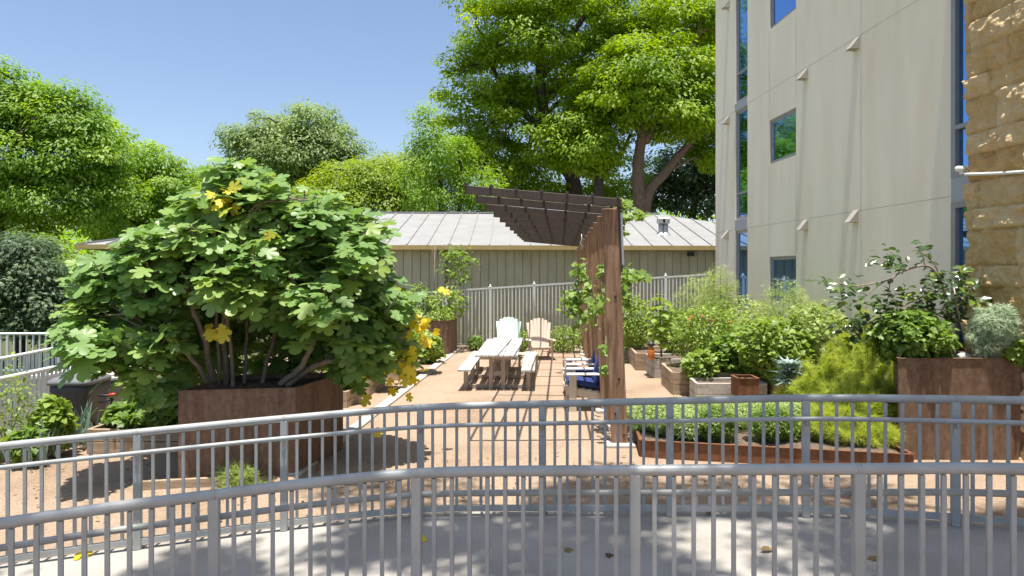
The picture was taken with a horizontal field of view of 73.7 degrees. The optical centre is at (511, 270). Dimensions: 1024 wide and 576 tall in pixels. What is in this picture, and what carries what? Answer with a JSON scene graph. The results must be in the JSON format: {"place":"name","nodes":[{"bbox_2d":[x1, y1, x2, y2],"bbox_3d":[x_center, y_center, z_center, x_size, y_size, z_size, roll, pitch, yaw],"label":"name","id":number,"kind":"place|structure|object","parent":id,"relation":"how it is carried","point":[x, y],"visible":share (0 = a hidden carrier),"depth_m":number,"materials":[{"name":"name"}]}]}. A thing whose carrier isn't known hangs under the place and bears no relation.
{"place":"outdoors","nodes":[
{"label":"outdoors","id":0,"kind":"place"},
{"bbox_2d":[105,366,151,409],"bbox_3d":[-6.848,2.140,11.992,0.903,0.940,0.715,0,0,0],"label":"compost box","id":1,"kind":"object","parent":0,"point":[115,390],"visible":0.05,"depth_m":11.70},
{"bbox_2d":[0,0,715,269],"label":"sky","id":2,"kind":"structure","parent":0,"point":[172,71],"materials":[{"name":"blue"}]},
{"bbox_2d":[1,452,969,520],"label":"leaf litter","id":3,"kind":"object","parent":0,"point":[830,479],"visible":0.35,"depth_m":7.94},
{"bbox_2d":[0,512,1023,575],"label":"ramp path","id":4,"kind":"structure","parent":0,"point":[977,552],"depth_m":5.55,"materials":[{"name":"concrete"}]},
{"bbox_2d":[0,462,1023,575],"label":"metal railing","id":5,"kind":"object","parent":4,"relation":"on","point":[858,492],"visible":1,"depth_m":4.04,"materials":[{"name":"metal"}]},
{"bbox_2d":[0,394,1023,563],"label":"metal railing","id":6,"kind":"object","parent":4,"relation":"on","point":[955,421],"visible":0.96,"depth_m":6.03,"materials":[{"name":"metal"}]},
{"bbox_2d":[0,274,1023,563],"bbox_3d":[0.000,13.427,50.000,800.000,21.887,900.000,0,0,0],"label":"ground","id":7,"kind":"structure","parent":0,"point":[442,384],"depth_m":8.92,"materials":[{"name":"stone"}]},
{"bbox_2d":[0,423,48,463],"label":"leafy bush","id":8,"kind":"object","parent":7,"relation":"on","point":[29,431],"visible":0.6,"depth_m":9.01,"materials":[{"name":"green plant"}]},
{"bbox_2d":[0,332,58,372],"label":"ramp railing","id":9,"kind":"object","parent":7,"relation":"on","point":[7,334],"visible":0.27,"depth_m":17.98,"materials":[{"name":"metal"}]},
{"bbox_2d":[0,347,60,408],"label":"ramp railing","id":10,"kind":"object","parent":7,"relation":"on","point":[26,354],"visible":0.27,"depth_m":14.22,"materials":[{"name":"metal"}]},
{"bbox_2d":[0,365,71,436],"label":"ramp railing","id":11,"kind":"object","parent":7,"relation":"on","point":[44,371],"visible":0.12,"depth_m":11.69,"materials":[{"name":"metal"}]},
{"bbox_2d":[0,224,85,366],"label":"juniper bush","id":12,"kind":"object","parent":7,"relation":"on","point":[22,285],"visible":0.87,"depth_m":19.53,"materials":[{"name":"green plant"}]},
{"bbox_2d":[0,422,99,461],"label":"onion bed","id":13,"kind":"object","parent":7,"relation":"on","point":[12,440],"visible":0.03,"depth_m":9.75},
{"bbox_2d":[0,352,45,461],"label":"leafy bush","id":14,"kind":"object","parent":13,"relation":"on","point":[16,414],"visible":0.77,"depth_m":9.28,"materials":[{"name":"green plant"}]},
{"bbox_2d":[1,425,50,461],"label":"onion plant","id":15,"kind":"object","parent":13,"relation":"on","point":[29,451],"visible":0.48,"depth_m":8.97,"materials":[{"name":"green plant"}]},
{"bbox_2d":[67,400,97,448],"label":"onion plant","id":16,"kind":"object","parent":13,"relation":"on","point":[83,423],"visible":0.45,"depth_m":9.93,"materials":[{"name":"green plant"}]},
{"bbox_2d":[26,393,79,453],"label":"leafy bush","id":17,"kind":"object","parent":7,"relation":"on","point":[58,410],"visible":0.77,"depth_m":9.50,"materials":[{"name":"green plant"}]},
{"bbox_2d":[11,232,117,347],"bbox_3d":[-13.905,0.783,22.044,5.443,4.143,3.641,0,0,0],"label":"leafy shrub","id":18,"kind":"object","parent":7,"relation":"on","point":[74,256],"visible":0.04,"depth_m":21.80,"materials":[{"name":"green plant"}]},
{"bbox_2d":[0,54,155,312],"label":"pecan tree","id":19,"kind":"object","parent":7,"relation":"on","point":[36,117],"visible":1,"depth_m":31.16,"materials":[{"name":"green plant"}]},
{"bbox_2d":[47,373,111,426],"bbox_3d":[-6.947,2.152,10.980,0.700,0.935,0.760,0,0,0],"label":"wheelbarrow","id":20,"kind":"object","parent":7,"relation":"on","point":[75,393],"visible":0.46,"depth_m":10.71,"materials":[{"name":"plastic"}]},
{"bbox_2d":[87,423,177,453],"bbox_3d":[-5.162,2.439,10.325,1.830,0.354,1.205,0,0,0],"label":"raised bed","id":21,"kind":"object","parent":7,"relation":"on","point":[114,444],"visible":0.13,"depth_m":9.72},
{"bbox_2d":[99,398,157,428],"bbox_3d":[-5.507,2.141,10.199,1.282,0.510,1.155,0,0,0],"label":"strawberry patch","id":22,"kind":"object","parent":21,"relation":"on","point":[120,414],"visible":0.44,"depth_m":9.84,"materials":[{"name":"green plant"}]},
{"bbox_2d":[133,402,177,427],"bbox_3d":[-5.094,2.119,10.013,0.928,0.510,0.662,0,0,0],"label":"strawberry patch","id":23,"kind":"object","parent":21,"relation":"on","point":[168,416],"visible":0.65,"depth_m":9.77,"materials":[{"name":"green plant"}]},
{"bbox_2d":[70,128,202,241],"bbox_3d":[-20.725,-2.676,39.284,8.516,11.064,6.102,0,0,0],"label":"elm tree","id":24,"kind":"object","parent":7,"relation":"on","point":[165,182],"visible":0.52,"depth_m":37.97,"materials":[{"name":"green plant"}]},
{"bbox_2d":[143,476,234,490],"bbox_3d":[-3.765,2.478,7.940,1.084,0.178,0.050,0,0,1],"label":"timber board","id":25,"kind":"object","parent":7,"relation":"on","point":[176,483],"visible":0.48,"depth_m":7.92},
{"bbox_2d":[215,460,265,488],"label":"fennel plant","id":26,"kind":"object","parent":7,"relation":"on","point":[248,475],"visible":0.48,"depth_m":7.88,"materials":[{"name":"green plant"}]},
{"bbox_2d":[177,373,342,477],"bbox_3d":[-3.170,2.064,8.845,1.846,1.271,1.206,0,0,-9],"label":"steel planter","id":27,"kind":"object","parent":7,"relation":"on","point":[252,397],"visible":0.72,"depth_m":8.28,"materials":[{"name":"metal"}]},
{"bbox_2d":[40,156,449,437],"bbox_3d":[-3.277,0.344,9.219,4.863,3.672,3.423,0,0,0],"label":"fig tree","id":28,"kind":"object","parent":27,"relation":"in","point":[213,262],"visible":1,"depth_m":8.36,"materials":[{"name":"green plant"}]},
{"bbox_2d":[208,96,376,196],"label":"oak tree","id":29,"kind":"object","parent":7,"relation":"on","point":[261,145],"visible":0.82,"depth_m":56.35,"materials":[{"name":"green plant"}]},
{"bbox_2d":[316,370,385,394],"bbox_3d":[-3.890,2.337,14.300,2.273,0.414,1.255,0,0,0],"label":"raised bed","id":30,"kind":"object","parent":7,"relation":"on","point":[373,388],"visible":0.12,"depth_m":13.91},
{"bbox_2d":[343,387,361,407],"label":"raised bed","id":31,"kind":"object","parent":7,"relation":"on","point":[349,399],"visible":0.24,"depth_m":12.47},
{"bbox_2d":[6,196,715,269],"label":"wood","id":32,"kind":"object","parent":7,"relation":"on","point":[68,237],"visible":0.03,"depth_m":60.28,"materials":[{"name":"green plant"}]},
{"bbox_2d":[289,152,445,211],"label":"bright tree","id":33,"kind":"object","parent":7,"relation":"on","point":[367,185],"visible":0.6,"depth_m":40.69,"materials":[{"name":"green plant"}]},
{"bbox_2d":[288,348,460,475],"bbox_3d":[-2.191,2.500,14.937,0.200,0.089,13.307,0,0,4],"label":"path edging","id":34,"kind":"object","parent":7,"relation":"on","point":[388,401],"visible":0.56,"depth_m":13.03,"materials":[{"name":"concrete"}]},
{"bbox_2d":[319,146,437,184],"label":"olive tree","id":35,"kind":"object","parent":7,"relation":"on","point":[384,157],"visible":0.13,"depth_m":49.32,"materials":[{"name":"green plant"}]},
{"bbox_2d":[75,211,715,353],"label":"metal roof building","id":36,"kind":"structure","parent":7,"relation":"on","point":[657,245],"depth_m":23.69,"materials":[{"name":"metal"}]},
{"bbox_2d":[386,365,413,379],"bbox_3d":[-3.747,2.331,16.400,2.560,0.414,1.655,0,0,0],"label":"raised bed","id":37,"kind":"object","parent":7,"relation":"on","point":[395,376],"visible":0.02,"depth_m":15.57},
{"bbox_2d":[411,329,441,361],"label":"leafy bush","id":38,"kind":"object","parent":37,"relation":"on","point":[433,350],"visible":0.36,"depth_m":16.40,"materials":[{"name":"green plant"}]},
{"bbox_2d":[385,317,457,353],"bbox_3d":[-2.810,2.006,20.650,2.225,1.087,1.345,0,0,0],"label":"steel planter","id":39,"kind":"object","parent":7,"relation":"on","point":[448,332],"visible":0.24,"depth_m":20.04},
{"bbox_2d":[410,281,433,315],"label":"leafy bush","id":40,"kind":"object","parent":39,"relation":"on","point":[420,305],"visible":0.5,"depth_m":21.00,"materials":[{"name":"green plant"}]},
{"bbox_2d":[425,309,454,320],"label":"leafy bush","id":41,"kind":"object","parent":39,"relation":"on","point":[439,314],"visible":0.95,"depth_m":20.21,"materials":[{"name":"green plant"}]},
{"bbox_2d":[424,285,470,318],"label":"leafy bush","id":42,"kind":"object","parent":39,"relation":"on","point":[436,306],"visible":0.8,"depth_m":20.78,"materials":[{"name":"green plant"}]},
{"bbox_2d":[388,99,508,211],"bbox_3d":[-2.942,-2.876,34.229,6.442,11.468,4.432,0,0,-19],"label":"elm tree","id":43,"kind":"object","parent":7,"relation":"on","point":[436,153],"visible":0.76,"depth_m":33.63,"materials":[{"name":"green plant"}]},
{"bbox_2d":[435,244,480,316],"bbox_3d":[-1.694,0.830,21.593,1.382,3.342,1.533,0,0,36],"label":"sapling","id":44,"kind":"object","parent":7,"relation":"on","point":[457,254],"visible":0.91,"depth_m":21.54,"materials":[{"name":"green plant"}]},
{"bbox_2d":[466,334,483,350],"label":"shrub","id":45,"kind":"object","parent":7,"relation":"on","point":[476,340],"visible":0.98,"depth_m":21.24,"materials":[{"name":"green plant"}]},
{"bbox_2d":[457,339,535,388],"bbox_3d":[-0.255,2.124,15.758,1.602,0.752,3.380,0,0,3],"label":"picnic table","id":46,"kind":"object","parent":7,"relation":"on","point":[502,353],"visible":1,"depth_m":14.87,"materials":[{"name":"wood"}]},
{"bbox_2d":[493,317,522,359],"bbox_3d":[-0.128,1.932,19.535,0.869,1.149,1.030,0,0,0],"label":"adirondack chair","id":47,"kind":"object","parent":7,"relation":"on","point":[508,328],"visible":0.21,"depth_m":19.84,"materials":[{"name":"white wood"}]},
{"bbox_2d":[525,318,555,359],"bbox_3d":[0.793,1.942,19.338,0.812,1.129,0.997,0,0,-3],"label":"adirondack chair","id":48,"kind":"object","parent":7,"relation":"on","point":[539,335],"visible":0.97,"depth_m":19.56,"materials":[{"name":"beige wood"}]},
{"bbox_2d":[464,182,635,447],"bbox_3d":[0.944,0.661,15.816,2.415,3.798,12.670,0,0,4],"label":"pergola","id":49,"kind":"object","parent":7,"relation":"on","point":[601,231],"visible":0.73,"depth_m":10.74,"materials":[{"name":"wood"}]},
{"bbox_2d":[556,258,596,330],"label":"grape vine","id":50,"kind":"object","parent":49,"relation":"hanging from","point":[575,300],"visible":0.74,"depth_m":16.21,"materials":[{"name":"green plant"}]},
{"bbox_2d":[581,263,609,377],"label":"grape vine","id":51,"kind":"object","parent":49,"relation":"attached to","point":[598,309],"visible":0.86,"depth_m":10.50,"materials":[{"name":"green plant"}]},
{"bbox_2d":[615,198,650,235],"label":"grape vine","id":52,"kind":"object","parent":49,"relation":"attached to","point":[638,214],"visible":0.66,"depth_m":10.79,"materials":[{"name":"green plant"}]},
{"bbox_2d":[621,263,652,310],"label":"grape vine","id":53,"kind":"object","parent":49,"relation":"attached to","point":[632,276],"visible":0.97,"depth_m":10.31,"materials":[{"name":"green plant"}]},
{"bbox_2d":[416,270,710,344],"bbox_3d":[0.718,1.350,22.160,11.489,2.710,0.106,0,0,0],"label":"picket fence","id":54,"kind":"object","parent":7,"relation":"on","point":[534,285],"visible":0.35,"depth_m":22.14,"materials":[{"name":"paint"}]},
{"bbox_2d":[550,324,582,352],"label":"shrub","id":55,"kind":"object","parent":7,"relation":"on","point":[561,341],"visible":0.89,"depth_m":20.84,"materials":[{"name":"green plant"}]},
{"bbox_2d":[426,0,715,211],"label":"pecan tree","id":56,"kind":"object","parent":7,"relation":"on","point":[511,99],"visible":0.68,"depth_m":38.98,"materials":[{"name":"green plant"}]},
{"bbox_2d":[521,97,635,205],"bbox_3d":[3.716,-3.328,36.606,5.924,12.365,5.120,0,0,-21],"label":"pecan tree","id":57,"kind":"object","parent":7,"relation":"on","point":[585,152],"visible":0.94,"depth_m":35.99,"materials":[{"name":"green plant"}]},
{"bbox_2d":[562,359,594,377],"bbox_3d":[1.468,2.009,13.750,0.865,0.982,0.810,0,0,0],"label":"lounge chair","id":58,"kind":"object","parent":7,"relation":"on","point":[569,362],"visible":0.2,"depth_m":13.67,"materials":[{"name":"white wood"}]},
{"bbox_2d":[562,367,599,411],"bbox_3d":[1.368,2.009,12.450,0.865,0.982,0.810,0,0,0],"label":"lounge chair","id":59,"kind":"object","parent":7,"relation":"on","point":[573,390],"visible":0.52,"depth_m":12.15,"materials":[{"name":"white wood"}]},
{"bbox_2d":[566,376,599,388],"bbox_3d":[1.310,2.030,12.450,0.652,0.195,0.560,0,0,0],"label":"seat cushion","id":60,"kind":"object","parent":59,"relation":"on","point":[586,382],"visible":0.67,"depth_m":12.20,"materials":[{"name":"blue fabric"}]},
{"bbox_2d":[556,0,715,212],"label":"pecan tree","id":61,"kind":"object","parent":7,"relation":"on","point":[636,96],"visible":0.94,"depth_m":35.51,"materials":[{"name":"green plant"}]},
{"bbox_2d":[608,131,715,220],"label":"shade tree","id":62,"kind":"object","parent":7,"relation":"on","point":[690,182],"visible":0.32,"depth_m":45.21,"materials":[{"name":"green plant"}]},
{"bbox_2d":[629,347,695,370],"bbox_3d":[4.553,2.290,17.780,2.939,0.454,1.495,0,0,0],"label":"raised bed","id":63,"kind":"object","parent":7,"relation":"on","point":[637,358],"visible":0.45,"depth_m":17.46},
{"bbox_2d":[622,294,651,350],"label":"leafy bush","id":64,"kind":"object","parent":63,"relation":"on","point":[632,313],"visible":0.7,"depth_m":18.40,"materials":[{"name":"green plant"}]},
{"bbox_2d":[645,302,695,352],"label":"leafy bush","id":65,"kind":"object","parent":63,"relation":"on","point":[671,314],"visible":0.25,"depth_m":17.21,"materials":[{"name":"green plant"}]},
{"bbox_2d":[670,271,738,349],"bbox_3d":[4.887,1.020,17.625,1.966,2.226,1.613,0,0,0],"label":"bolting dill","id":66,"kind":"object","parent":63,"relation":"on","point":[690,297],"visible":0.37,"depth_m":17.56,"materials":[{"name":"green plant"}]},
{"bbox_2d":[646,353,685,377],"bbox_3d":[4.623,2.290,16.450,2.740,0.454,1.055,0,0,0],"label":"raised bed","id":67,"kind":"object","parent":7,"relation":"on","point":[653,368],"visible":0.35,"depth_m":15.93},
{"bbox_2d":[645,294,675,356],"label":"sunflower","id":68,"kind":"object","parent":67,"relation":"on","point":[662,327],"visible":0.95,"depth_m":16.09,"materials":[{"name":"green plant"}]},
{"bbox_2d":[693,265,744,340],"bbox_3d":[4.966,0.943,16.394,1.380,2.373,1.047,0,0,0],"label":"bolting dill","id":69,"kind":"object","parent":67,"relation":"on","point":[717,299],"visible":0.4,"depth_m":16.33,"materials":[{"name":"green plant"}]},
{"bbox_2d":[719,294,779,351],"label":"leafy bush","id":70,"kind":"object","parent":67,"relation":"on","point":[748,311],"visible":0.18,"depth_m":15.51,"materials":[{"name":"green plant"}]},
{"bbox_2d":[661,363,754,394],"bbox_3d":[4.561,2.280,14.400,2.716,0.474,1.455,0,0,0],"label":"raised bed","id":71,"kind":"object","parent":7,"relation":"on","point":[674,380],"visible":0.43,"depth_m":13.68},
{"bbox_2d":[680,348,723,381],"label":"leafy bush","id":72,"kind":"object","parent":71,"relation":"on","point":[701,363],"visible":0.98,"depth_m":13.45,"materials":[{"name":"green plant"}]},
{"bbox_2d":[665,299,745,357],"bbox_3d":[4.278,1.359,14.977,1.848,1.440,1.458,0,0,0],"label":"zinnia bush","id":73,"kind":"object","parent":71,"relation":"on","point":[697,334],"visible":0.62,"depth_m":14.84,"materials":[{"name":"green plant"}]},
{"bbox_2d":[704,325,767,374],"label":"leafy bush","id":74,"kind":"object","parent":71,"relation":"on","point":[721,344],"visible":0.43,"depth_m":13.70,"materials":[{"name":"green plant"}]},
{"bbox_2d":[750,276,817,349],"bbox_3d":[5.846,1.131,14.573,1.636,2.081,1.502,0,0,0],"label":"bolting dill","id":75,"kind":"object","parent":71,"relation":"on","point":[786,303],"visible":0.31,"depth_m":14.53,"materials":[{"name":"green plant"}]},
{"bbox_2d":[689,377,766,402],"bbox_3d":[4.126,2.310,13.075,1.387,0.414,0.705,0,0,0],"label":"raised bed","id":76,"kind":"object","parent":7,"relation":"on","point":[713,386],"visible":0.55,"depth_m":12.72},
{"bbox_2d":[731,375,759,403],"bbox_3d":[4.228,2.212,12.400,0.405,0.576,0.445,0,0,0],"label":"steel planter","id":77,"kind":"object","parent":7,"relation":"on","point":[744,384],"visible":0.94,"depth_m":12.19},
{"bbox_2d":[632,414,914,463],"bbox_3d":[3.385,2.457,9.660,3.375,0.387,2.524,0,0,0],"label":"steel planter","id":78,"kind":"object","parent":7,"relation":"on","point":[860,454],"visible":0.3,"depth_m":8.88,"materials":[{"name":"metal"}]},
{"bbox_2d":[626,397,663,431],"bbox_3d":[1.915,2.099,9.898,0.930,0.554,0.747,0,0,0],"label":"herb mound","id":79,"kind":"object","parent":78,"relation":"on","point":[636,412],"visible":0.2,"depth_m":9.72,"materials":[{"name":"green plant"}]},
{"bbox_2d":[636,404,692,435],"bbox_3d":[2.149,2.097,9.599,0.781,0.567,0.707,0,0,36],"label":"herb mound","id":80,"kind":"object","parent":78,"relation":"on","point":[661,429],"visible":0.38,"depth_m":9.50,"materials":[{"name":"green plant"}]},
{"bbox_2d":[660,405,713,440],"bbox_3d":[2.431,2.132,9.439,0.848,0.510,0.649,0,0,0],"label":"herb mound","id":81,"kind":"object","parent":78,"relation":"on","point":[689,429],"visible":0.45,"depth_m":9.28,"materials":[{"name":"green plant"}]},
{"bbox_2d":[693,404,739,442],"bbox_3d":[2.778,2.090,9.329,0.653,0.558,0.644,0,0,0],"label":"herb mound","id":82,"kind":"object","parent":78,"relation":"on","point":[715,430],"visible":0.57,"depth_m":9.22,"materials":[{"name":"green plant"}]},
{"bbox_2d":[699,395,758,429],"bbox_3d":[3.192,2.119,10.100,0.986,0.513,1.070,0,0,-40],"label":"herb mound","id":83,"kind":"object","parent":78,"relation":"on","point":[731,405],"visible":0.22,"depth_m":9.91,"materials":[{"name":"green plant"}]},
{"bbox_2d":[744,403,800,441],"bbox_3d":[3.551,2.084,9.311,0.750,0.570,0.611,0,0,-17],"label":"herb mound","id":84,"kind":"object","parent":78,"relation":"on","point":[770,433],"visible":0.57,"depth_m":9.18,"materials":[{"name":"green plant"}]},
{"bbox_2d":[774,402,810,435],"bbox_3d":[3.938,2.094,9.606,0.679,0.582,0.514,0,0,0],"label":"herb mound","id":85,"kind":"object","parent":78,"relation":"on","point":[796,408],"visible":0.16,"depth_m":9.51,"materials":[{"name":"green plant"}]},
{"bbox_2d":[783,337,868,404],"bbox_3d":[4.876,1.680,10.463,1.434,1.394,1.217,0,0,-43],"label":"asparagus fern","id":86,"kind":"object","parent":78,"relation":"on","point":[811,380],"visible":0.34,"depth_m":10.38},
{"bbox_2d":[795,402,856,443],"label":"asparagus fern","id":87,"kind":"object","parent":78,"relation":"on","point":[828,433],"visible":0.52,"depth_m":9.17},
{"bbox_2d":[800,371,896,435],"bbox_3d":[4.729,1.881,9.596,1.699,1.020,1.444,0,0,0],"label":"asparagus fern","id":88,"kind":"object","parent":78,"relation":"on","point":[848,388],"visible":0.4,"depth_m":9.48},
{"bbox_2d":[830,303,893,391],"bbox_3d":[5.504,1.402,10.636,1.705,1.940,1.341,0,0,0],"label":"asparagus fern","id":89,"kind":"object","parent":78,"relation":"in","point":[865,361],"visible":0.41,"depth_m":10.46,"materials":[{"name":"plant"}]},
{"bbox_2d":[839,410,908,448],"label":"asparagus fern","id":90,"kind":"object","parent":78,"relation":"on","point":[860,434],"visible":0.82,"depth_m":8.95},
{"bbox_2d":[859,371,896,427],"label":"asparagus fern","id":91,"kind":"object","parent":78,"relation":"on","point":[888,388],"visible":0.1,"depth_m":9.63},
{"bbox_2d":[763,378,793,404],"bbox_3d":[5.580,2.310,13.050,1.413,0.414,0.955,0,0,0],"label":"raised bed","id":92,"kind":"object","parent":7,"relation":"on","point":[770,391],"visible":0.05,"depth_m":12.86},
{"bbox_2d":[731,314,820,386],"bbox_3d":[5.079,1.522,13.052,1.722,1.436,1.556,0,0,0],"label":"bean plant","id":93,"kind":"object","parent":92,"relation":"on","point":[774,336],"visible":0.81,"depth_m":12.76,"materials":[{"name":"green plant"}]},
{"bbox_2d":[774,356,806,387],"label":"kale plant","id":94,"kind":"object","parent":92,"relation":"on","point":[788,369],"visible":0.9,"depth_m":11.36,"materials":[{"name":"green plant"}]},
{"bbox_2d":[777,299,852,373],"bbox_3d":[5.870,1.388,13.084,1.412,1.730,1.245,0,0,-36],"label":"tomato plant","id":95,"kind":"object","parent":92,"relation":"on","point":[816,319],"visible":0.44,"depth_m":12.88,"materials":[{"name":"green plant"}]},
{"bbox_2d":[768,372,818,394],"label":"asparagus fern","id":96,"kind":"object","parent":7,"relation":"on","point":[782,388],"visible":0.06,"depth_m":11.43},
{"bbox_2d":[716,0,1023,460],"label":"apartment building","id":97,"kind":"structure","parent":7,"relation":"on","point":[851,135],"depth_m":12.88,"materials":[{"name":"paint"}]},
{"bbox_2d":[736,229,747,310],"bbox_3d":[6.446,0.032,18.983,0.095,2.315,0.850,0,0,-3],"label":"window","id":98,"kind":"structure","parent":97,"relation":"in","point":[741,235],"depth_m":19.08,"materials":[{"name":"glass"}]},
{"bbox_2d":[736,105,747,219],"bbox_3d":[6.446,-2.967,18.983,0.095,3.071,0.850,0,0,-3],"label":"window","id":99,"kind":"structure","parent":97,"relation":"in","point":[741,115],"depth_m":19.08,"materials":[{"name":"glass"}]},
{"bbox_2d":[736,0,747,102],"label":"window","id":100,"kind":"structure","parent":97,"relation":"in","point":[741,5],"depth_m":19.15,"materials":[{"name":"glass"}]},
{"bbox_2d":[770,256,795,302],"bbox_3d":[6.591,0.208,16.476,0.128,1.107,1.413,0,0,-2],"label":"window","id":101,"kind":"structure","parent":97,"relation":"in","point":[784,266],"depth_m":16.59,"materials":[{"name":"glass"}]},
{"bbox_2d":[770,108,795,163],"bbox_3d":[6.591,-3.222,16.476,0.128,1.107,1.413,0,0,-2],"label":"window","id":102,"kind":"structure","parent":97,"relation":"in","point":[783,127],"depth_m":16.56,"materials":[{"name":"glass"}]},
{"bbox_2d":[770,0,795,28],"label":"window","id":103,"kind":"structure","parent":97,"relation":"in","point":[779,9],"depth_m":16.78,"materials":[{"name":"glass"}]},
{"bbox_2d":[951,0,968,177],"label":"window","id":104,"kind":"structure","parent":97,"relation":"in","point":[959,117],"depth_m":10.54,"materials":[{"name":"glass"}]},
{"bbox_2d":[951,201,969,346],"bbox_3d":[6.914,0.897,10.239,0.105,3.905,0.813,0,0,-3],"label":"window","id":105,"kind":"structure","parent":97,"relation":"in","point":[959,242],"depth_m":10.54,"materials":[{"name":"glass"}]},
{"bbox_2d":[964,170,1023,175],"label":"conduit pipe","id":106,"kind":"object","parent":97,"relation":"attached to","point":[995,173],"visible":1,"depth_m":9.42,"materials":[{"name":"metal"}]},
{"bbox_2d":[893,347,1023,459],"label":"steel planter","id":107,"kind":"object","parent":7,"relation":"on","point":[974,375],"visible":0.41,"depth_m":8.99,"materials":[{"name":"metal"}]},
{"bbox_2d":[804,240,992,354],"bbox_3d":[5.504,0.414,9.544,2.775,1.692,1.147,0,0,0],"label":"citrus tree","id":108,"kind":"object","parent":107,"relation":"on","point":[948,312],"visible":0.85,"depth_m":9.54,"materials":[{"name":"green plant"}]},
{"bbox_2d":[865,305,962,365],"bbox_3d":[5.482,0.903,9.335,1.125,0.872,1.036,0,0,43],"label":"parsley bush","id":109,"kind":"object","parent":107,"relation":"on","point":[914,334],"visible":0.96,"depth_m":9.14,"materials":[{"name":"green plant"}]},
{"bbox_2d":[964,302,1022,357],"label":"lavender bush","id":110,"kind":"object","parent":107,"relation":"on","point":[991,341],"visible":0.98,"depth_m":9.02,"materials":[{"name":"plant"}]},
{"bbox_2d":[998,335,1023,366],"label":"leafy bush","id":111,"kind":"object","parent":107,"relation":"on","point":[1016,349],"visible":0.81,"depth_m":8.93,"materials":[{"name":"green plant"}]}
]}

